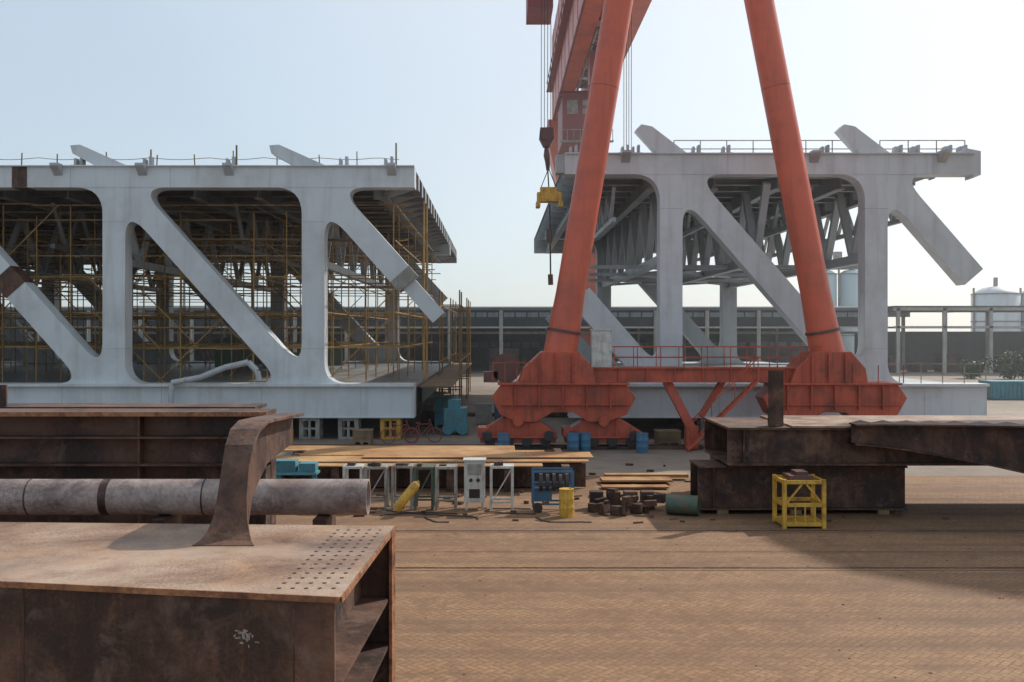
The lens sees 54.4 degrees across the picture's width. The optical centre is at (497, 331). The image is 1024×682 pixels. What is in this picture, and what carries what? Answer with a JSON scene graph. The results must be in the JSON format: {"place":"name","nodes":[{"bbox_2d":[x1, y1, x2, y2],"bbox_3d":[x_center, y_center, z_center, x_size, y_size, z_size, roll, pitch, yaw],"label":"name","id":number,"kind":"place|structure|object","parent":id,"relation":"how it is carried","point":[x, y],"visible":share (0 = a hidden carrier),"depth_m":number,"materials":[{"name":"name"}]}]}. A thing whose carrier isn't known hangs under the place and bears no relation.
{"place":"outdoors","nodes":[
{"label":"outdoors","id":0,"kind":"place"},
{"bbox_2d":[0,0,1023,331],"label":"sky","id":1,"kind":"structure","parent":0,"point":[456,84],"materials":[{"name":"blue"}]},
{"bbox_2d":[276,476,1023,681],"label":"brick paving","id":2,"kind":"structure","parent":0,"point":[621,626],"depth_m":18.98,"materials":[{"name":"brown brick"}]},
{"bbox_2d":[0,385,266,407],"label":"rusty plate girder","id":3,"kind":"object","parent":2,"relation":"on","point":[3,397],"visible":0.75,"depth_m":12.11,"materials":[{"name":"brown metal"}]},
{"bbox_2d":[0,408,276,524],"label":"rusty plate girder","id":4,"kind":"object","parent":2,"relation":"on","point":[112,443],"visible":0.42,"depth_m":10.08,"materials":[{"name":"brown metal"}]},
{"bbox_2d":[0,479,370,524],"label":"steel pipe","id":5,"kind":"object","parent":2,"relation":"on","point":[174,501],"visible":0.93,"depth_m":8.71,"materials":[{"name":"grey metal"}]},
{"bbox_2d":[0,522,395,681],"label":"rusty girder section","id":6,"kind":"object","parent":2,"relation":"on","point":[118,602],"visible":1,"depth_m":6.37,"materials":[{"name":"metal"}]},
{"bbox_2d":[192,413,303,545],"bbox_3d":[-2.050,1.173,8.621,0.467,0.875,2.398,0,0,0],"label":"curved rusty bracket","id":7,"kind":"object","parent":6,"relation":"on","point":[254,446],"visible":1,"depth_m":7.77,"materials":[{"name":"brown metal"}]},
{"bbox_2d":[276,459,319,478],"bbox_3d":[-6.115,4.448,30.250,1.330,1.096,0.600,0,0,0],"label":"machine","id":8,"kind":"object","parent":2,"relation":"on","point":[289,467],"visible":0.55,"depth_m":30.01,"materials":[{"name":"teal paint"}]},
{"bbox_2d":[343,461,364,478],"bbox_3d":[-4.075,4.340,28.200,0.550,1.313,0.600,0,0,0],"label":"steel stand","id":9,"kind":"object","parent":2,"relation":"on","point":[351,465],"visible":0.38,"depth_m":28.01,"materials":[{"name":"white metal"}]},
{"bbox_2d":[365,461,388,509],"bbox_3d":[-3.410,4.329,28.100,0.620,1.334,0.600,0,0,0],"label":"steel stand","id":10,"kind":"object","parent":2,"relation":"on","point":[376,465],"visible":0.73,"depth_m":27.81,"materials":[{"name":"white metal"}]},
{"bbox_2d":[391,462,413,508],"bbox_3d":[-2.700,4.359,28.300,0.600,1.274,0.600,0,0,0],"label":"steel stand","id":11,"kind":"object","parent":2,"relation":"on","point":[394,466],"visible":0.84,"depth_m":28.01,"materials":[{"name":"white metal"}]},
{"bbox_2d":[392,480,419,511],"bbox_3d":[-2.490,4.483,27.092,0.774,0.858,0.260,0,0,-18],"label":"gas cylinder","id":12,"kind":"object","parent":2,"relation":"on","point":[405,497],"visible":1,"depth_m":27.00,"materials":[{"name":"yellow paint"}]},
{"bbox_2d":[414,462,434,509],"bbox_3d":[-2.075,4.359,28.200,0.550,1.275,0.600,0,0,0],"label":"steel stand","id":13,"kind":"object","parent":2,"relation":"on","point":[422,466],"visible":0.96,"depth_m":27.91,"materials":[{"name":"green paint"}]},
{"bbox_2d":[276,445,593,491],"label":"wood planks","id":14,"kind":"object","parent":2,"relation":"on","point":[332,460],"visible":0.66,"depth_m":31.80,"materials":[{"name":"beige wood"}]},
{"bbox_2d":[435,464,456,509],"bbox_3d":[-1.450,4.368,28.100,0.600,1.256,0.600,0,0,0],"label":"steel stand","id":15,"kind":"object","parent":2,"relation":"on","point":[444,466],"visible":1,"depth_m":27.80,"materials":[{"name":"white metal"}]},
{"bbox_2d":[463,457,485,509],"bbox_3d":[-0.650,4.290,28.045,0.640,1.420,0.570,0,0,0],"label":"electrical cabinet","id":16,"kind":"object","parent":2,"relation":"on","point":[474,479],"visible":1,"depth_m":27.80,"materials":[{"name":"white metal"}]},
{"bbox_2d":[378,508,591,522],"bbox_3d":[-0.678,4.975,27.000,6.253,0.025,2.025,0,0,0],"label":"welding hose","id":17,"kind":"object","parent":2,"relation":"on","point":[476,517],"visible":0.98,"depth_m":27.09,"materials":[{"name":"rubber"}]},
{"bbox_2d":[490,461,513,511],"bbox_3d":[0.110,4.304,27.800,0.660,1.383,0.600,0,0,0],"label":"steel stand","id":18,"kind":"object","parent":2,"relation":"on","point":[499,465],"visible":1,"depth_m":27.50,"materials":[{"name":"white metal"}]},
{"bbox_2d":[531,468,573,512],"bbox_3d":[1.530,4.423,27.765,1.160,1.145,0.790,0,0,0],"label":"wire reel trolley","id":19,"kind":"object","parent":2,"relation":"on","point":[540,492],"visible":0.85,"depth_m":27.51,"materials":[{"name":"blue metal"}]},
{"bbox_2d":[559,487,573,517],"bbox_3d":[1.860,4.607,26.900,0.420,0.774,0.420,0,0,0],"label":"steel drum","id":20,"kind":"object","parent":2,"relation":"on","point":[566,502],"visible":1,"depth_m":26.73,"materials":[{"name":"yellow paint"}]},
{"bbox_2d":[588,488,665,515],"bbox_3d":[3.599,4.715,27.580,2.220,0.573,1.441,0,0,0],"label":"scrap steel pile","id":21,"kind":"object","parent":2,"relation":"on","point":[612,503],"visible":1,"depth_m":27.52,"materials":[{"name":"brown metal"}]},
{"bbox_2d":[600,473,688,487],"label":"wooden planks","id":22,"kind":"object","parent":2,"relation":"on","point":[637,477],"visible":1,"depth_m":32.78,"materials":[{"name":"beige wood"}]},
{"bbox_2d":[353,463,1003,677],"bbox_3d":[3.730,4.952,26.166,16.660,0.088,23.645,0,0,0],"label":"scattered debris","id":23,"kind":"object","parent":2,"relation":"on","point":[576,497],"visible":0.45,"depth_m":27.37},
{"bbox_2d":[665,494,699,515],"bbox_3d":[5.047,4.720,27.142,0.854,0.570,0.570,0,0,21],"label":"toppled drum","id":24,"kind":"object","parent":2,"relation":"on","point":[677,504],"visible":1,"depth_m":26.95,"materials":[{"name":"green paint"}]},
{"bbox_2d":[395,530,1023,570],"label":"crane rail track","id":25,"kind":"structure","parent":2,"relation":"on","point":[709,551],"depth_m":22.60,"materials":[{"name":"metal"}]},
{"bbox_2d":[703,420,717,459],"bbox_3d":[9.300,3.925,31.400,5.400,2.150,1.200,0,0,0],"label":"rusty box girder","id":26,"kind":"object","parent":2,"relation":"on","point":[712,458],"visible":0.06,"depth_m":31.80,"materials":[{"name":"brown metal"}]},
{"bbox_2d":[689,460,907,513],"bbox_3d":[8.350,4.338,27.900,5.700,1.316,1.400,0,0,0],"label":"rusty box girder","id":27,"kind":"object","parent":2,"relation":"on","point":[718,487],"visible":0.73,"depth_m":27.38,"materials":[{"name":"brown metal"}]},
{"bbox_2d":[704,370,1023,465],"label":"rusty box girder","id":28,"kind":"object","parent":27,"relation":"on","point":[775,436],"visible":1,"depth_m":26.88,"materials":[{"name":"brown metal"}]},
{"bbox_2d":[847,420,1023,473],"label":"curved rusty girder","id":29,"kind":"object","parent":28,"relation":"on","point":[999,445],"visible":1,"depth_m":25.98,"materials":[{"name":"metal"}]},
{"bbox_2d":[772,469,825,528],"bbox_3d":[7.770,4.288,25.700,1.100,1.416,1.000,0,0,0],"label":"yellow steel cage","id":30,"kind":"object","parent":2,"relation":"on","point":[801,477],"visible":1,"depth_m":25.25,"materials":[{"name":"paint"}]},
{"bbox_2d":[277,365,1023,475],"bbox_3d":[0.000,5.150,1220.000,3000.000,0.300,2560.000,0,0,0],"label":"ground","id":31,"kind":"structure","parent":0,"point":[601,462],"depth_m":47.87,"materials":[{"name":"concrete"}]},
{"bbox_2d":[299,418,322,438],"bbox_3d":[-8.725,4.500,46.575,0.950,1.000,0.950,0,0,0],"label":"support stool","id":32,"kind":"object","parent":31,"relation":"on","point":[304,428],"visible":0.98,"depth_m":46.10,"materials":[{"name":"white metal"}]},
{"bbox_2d":[338,418,360,438],"bbox_3d":[-6.925,4.500,46.575,0.950,1.000,0.950,0,0,0],"label":"support stool","id":33,"kind":"object","parent":31,"relation":"on","point":[342,428],"visible":0.71,"depth_m":46.10,"materials":[{"name":"white metal"}]},
{"bbox_2d":[0,143,456,417],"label":"steel bridge truss","id":34,"kind":"object","parent":33,"relation":"on","point":[130,199],"visible":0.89,"depth_m":46.03,"materials":[{"name":"grey metal"}]},
{"bbox_2d":[168,359,261,402],"bbox_3d":[-12.947,2.938,45.500,4.367,3.336,0.280,0,0,0],"label":"flexible duct","id":35,"kind":"object","parent":34,"relation":"on","point":[252,366],"visible":0.9,"depth_m":45.38,"materials":[{"name":"grey metal"}]},
{"bbox_2d":[0,201,440,382],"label":"scaffolding","id":36,"kind":"object","parent":34,"relation":"on","point":[231,350],"visible":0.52,"depth_m":56.00,"materials":[{"name":"yellow metal"}]},
{"bbox_2d":[352,429,373,443],"bbox_3d":[-6.000,4.678,44.300,0.860,0.637,0.860,0,0,0],"label":"storage crate","id":37,"kind":"object","parent":31,"relation":"on","point":[362,436],"visible":0.93,"depth_m":43.90,"materials":[{"name":"brown wood"}]},
{"bbox_2d":[380,418,402,438],"bbox_3d":[-4.975,4.500,46.575,0.950,1.000,0.950,0,0,0],"label":"support stool","id":38,"kind":"object","parent":31,"relation":"on","point":[383,425],"visible":0.76,"depth_m":46.10,"materials":[{"name":"yellow paint"}]},
{"bbox_2d":[380,420,418,443],"bbox_3d":[-4.375,4.495,44.400,1.749,1.030,0.500,0,0,0],"label":"bicycle","id":39,"kind":"object","parent":31,"relation":"on","point":[395,425],"visible":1,"depth_m":44.38,"materials":[{"name":"metal"}]},
{"bbox_2d":[404,419,441,441],"bbox_3d":[-3.375,4.495,44.900,1.749,1.030,0.500,0,0,0],"label":"bicycle","id":40,"kind":"object","parent":31,"relation":"on","point":[418,423],"visible":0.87,"depth_m":44.88,"materials":[{"name":"red metal"}]},
{"bbox_2d":[416,397,434,413],"bbox_3d":[-4.300,4.500,60.600,1.200,1.000,1.200,0,0,0],"label":"support stool","id":41,"kind":"object","parent":31,"relation":"on","point":[418,408],"visible":0.52,"depth_m":60.01,"materials":[{"name":"metal"}]},
{"bbox_2d":[293,450,579,453],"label":"stacked materials","id":42,"kind":"object","parent":31,"relation":"on","point":[544,450],"visible":0.01,"depth_m":40.42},
{"bbox_2d":[433,388,449,393],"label":"support stool","id":43,"kind":"object","parent":31,"relation":"on","point":[444,392],"visible":0.33,"depth_m":80.00,"materials":[{"name":"metal"}]},
{"bbox_2d":[419,201,471,405],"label":"scaffold tower","id":44,"kind":"structure","parent":31,"relation":"on","point":[450,375],"depth_m":59.96,"materials":[{"name":"yellow metal"}]},
{"bbox_2d":[434,396,458,426],"bbox_3d":[-2.700,4.229,52.600,1.260,1.537,1.260,0,0,0],"label":"storage crate","id":45,"kind":"object","parent":31,"relation":"on","point":[441,402],"visible":0.46,"depth_m":52.00,"materials":[{"name":"teal paint"}]},
{"bbox_2d":[442,399,468,434],"bbox_3d":[-2.050,4.136,48.650,1.260,1.673,1.500,0,0,0],"label":"yard machinery","id":46,"kind":"object","parent":31,"relation":"on","point":[455,415],"visible":1,"depth_m":48.00,"materials":[{"name":"teal paint"}]},
{"bbox_2d":[1,306,909,370],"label":"industrial shed","id":47,"kind":"structure","parent":31,"relation":"on","point":[519,333],"depth_m":122.00,"materials":[{"name":"grey metal"}]},
{"bbox_2d":[475,403,492,424],"bbox_3d":[-0.750,4.428,53.450,0.960,1.137,0.960,0,0,0],"label":"storage crate","id":48,"kind":"object","parent":31,"relation":"on","point":[483,413],"visible":0.84,"depth_m":53.00,"materials":[{"name":"metal"}]},
{"bbox_2d":[293,411,696,425],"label":"stacked materials","id":49,"kind":"object","parent":31,"relation":"on","point":[426,416],"visible":0.05,"depth_m":53.71,"materials":[{"name":"metal"}]},
{"bbox_2d":[291,444,704,449],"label":"gantry runway rail","id":50,"kind":"object","parent":31,"relation":"on","point":[616,447],"visible":0.12,"depth_m":42.15,"materials":[{"name":"brown metal"}]},
{"bbox_2d":[494,404,501,419],"bbox_3d":[0.450,4.529,56.650,1.360,0.937,1.360,0,0,0],"label":"storage crate","id":51,"kind":"object","parent":31,"relation":"on","point":[497,414],"visible":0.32,"depth_m":56.00,"materials":[{"name":"blue paint"}]},
{"bbox_2d":[498,432,509,444],"bbox_3d":[0.250,4.577,41.000,0.525,0.834,0.525,0,0,0],"label":"steel drum","id":52,"kind":"object","parent":31,"relation":"on","point":[503,438],"visible":0.59,"depth_m":40.79,"materials":[{"name":"blue paint"}]},
{"bbox_2d":[567,432,578,449],"bbox_3d":[3.100,4.577,41.000,0.525,0.834,0.525,0,0,0],"label":"steel drum","id":53,"kind":"object","parent":31,"relation":"on","point":[572,441],"visible":0.93,"depth_m":40.79,"materials":[{"name":"blue paint"}]},
{"bbox_2d":[579,432,590,451],"bbox_3d":[3.600,4.577,41.200,0.525,0.834,0.525,0,0,0],"label":"steel drum","id":54,"kind":"object","parent":31,"relation":"on","point":[584,441],"visible":0.97,"depth_m":40.99,"materials":[{"name":"blue paint"}]},
{"bbox_2d":[636,432,648,453],"bbox_3d":[5.950,4.577,41.000,0.525,0.834,0.525,0,0,0],"label":"steel drum","id":55,"kind":"object","parent":31,"relation":"on","point":[642,440],"visible":1,"depth_m":40.80,"materials":[{"name":"blue paint"}]},
{"bbox_2d":[654,429,681,443],"bbox_3d":[7.500,4.678,44.000,1.060,0.637,1.060,0,0,0],"label":"storage crate","id":56,"kind":"object","parent":31,"relation":"on","point":[667,436],"visible":0.86,"depth_m":43.50,"materials":[{"name":"brown wood"}]},
{"bbox_2d":[478,0,906,450],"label":"gantry crane","id":57,"kind":"object","parent":31,"relation":"on","point":[592,40],"visible":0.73,"depth_m":41.96,"materials":[{"name":"red metal"}]},
{"bbox_2d":[827,270,836,305],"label":"silo","id":58,"kind":"object","parent":31,"relation":"on","point":[832,277],"visible":0.15,"depth_m":163.18,"materials":[{"name":"white metal"}]},
{"bbox_2d":[838,269,857,353],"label":"silo","id":59,"kind":"object","parent":31,"relation":"on","point":[847,288],"visible":0.41,"depth_m":163.22,"materials":[{"name":"white metal"}]},
{"bbox_2d":[833,252,857,269],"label":"silo gantry","id":60,"kind":"object","parent":59,"relation":"on","point":[836,255],"visible":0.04,"depth_m":164.50,"materials":[{"name":"grey metal"}]},
{"bbox_2d":[854,306,1023,373],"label":"open steel frame","id":61,"kind":"object","parent":31,"relation":"on","point":[914,351],"visible":0.67,"depth_m":131.00,"materials":[{"name":"grey metal"}]},
{"bbox_2d":[958,359,984,378],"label":"shrub","id":62,"kind":"object","parent":31,"relation":"on","point":[974,366],"visible":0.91,"depth_m":105.15,"materials":[{"name":"green plant"}]},
{"bbox_2d":[970,277,1020,331],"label":"storage tank","id":63,"kind":"object","parent":31,"relation":"on","point":[995,294],"visible":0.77,"depth_m":157.12,"materials":[{"name":"white metal"}]},
{"bbox_2d":[978,380,1023,398],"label":"shipping container","id":64,"kind":"object","parent":31,"relation":"on","point":[1005,389],"visible":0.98,"depth_m":73.00,"materials":[{"name":"teal metal"}]},
{"bbox_2d":[981,350,1023,378],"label":"shrub","id":65,"kind":"object","parent":31,"relation":"on","point":[1008,361],"visible":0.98,"depth_m":103.17,"materials":[{"name":"green plant"}]},
{"bbox_2d":[1017,348,1023,362],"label":"shrub","id":66,"kind":"object","parent":31,"relation":"on","point":[1021,354],"visible":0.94,"depth_m":104.03,"materials":[{"name":"green plant"}]},
{"bbox_2d":[1019,288,1023,331],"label":"storage tank","id":67,"kind":"object","parent":31,"relation":"on","point":[1022,304],"visible":0.21,"depth_m":159.33,"materials":[{"name":"white metal"}]},
{"bbox_2d":[697,418,703,438],"bbox_3d":[9.875,4.500,46.575,0.950,1.000,0.950,0,0,0],"label":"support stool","id":68,"kind":"object","parent":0,"point":[700,423],"visible":0.12,"depth_m":46.16,"materials":[{"name":"grey metal"}]},
{"bbox_2d":[534,124,989,417],"bbox_3d":[12.659,-2.805,66.775,19.918,13.590,42.550,0,0,0],"label":"steel bridge truss","id":69,"kind":"object","parent":68,"relation":"on","point":[670,204],"visible":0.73,"depth_m":46.03,"materials":[{"name":"white metal"}]}
]}

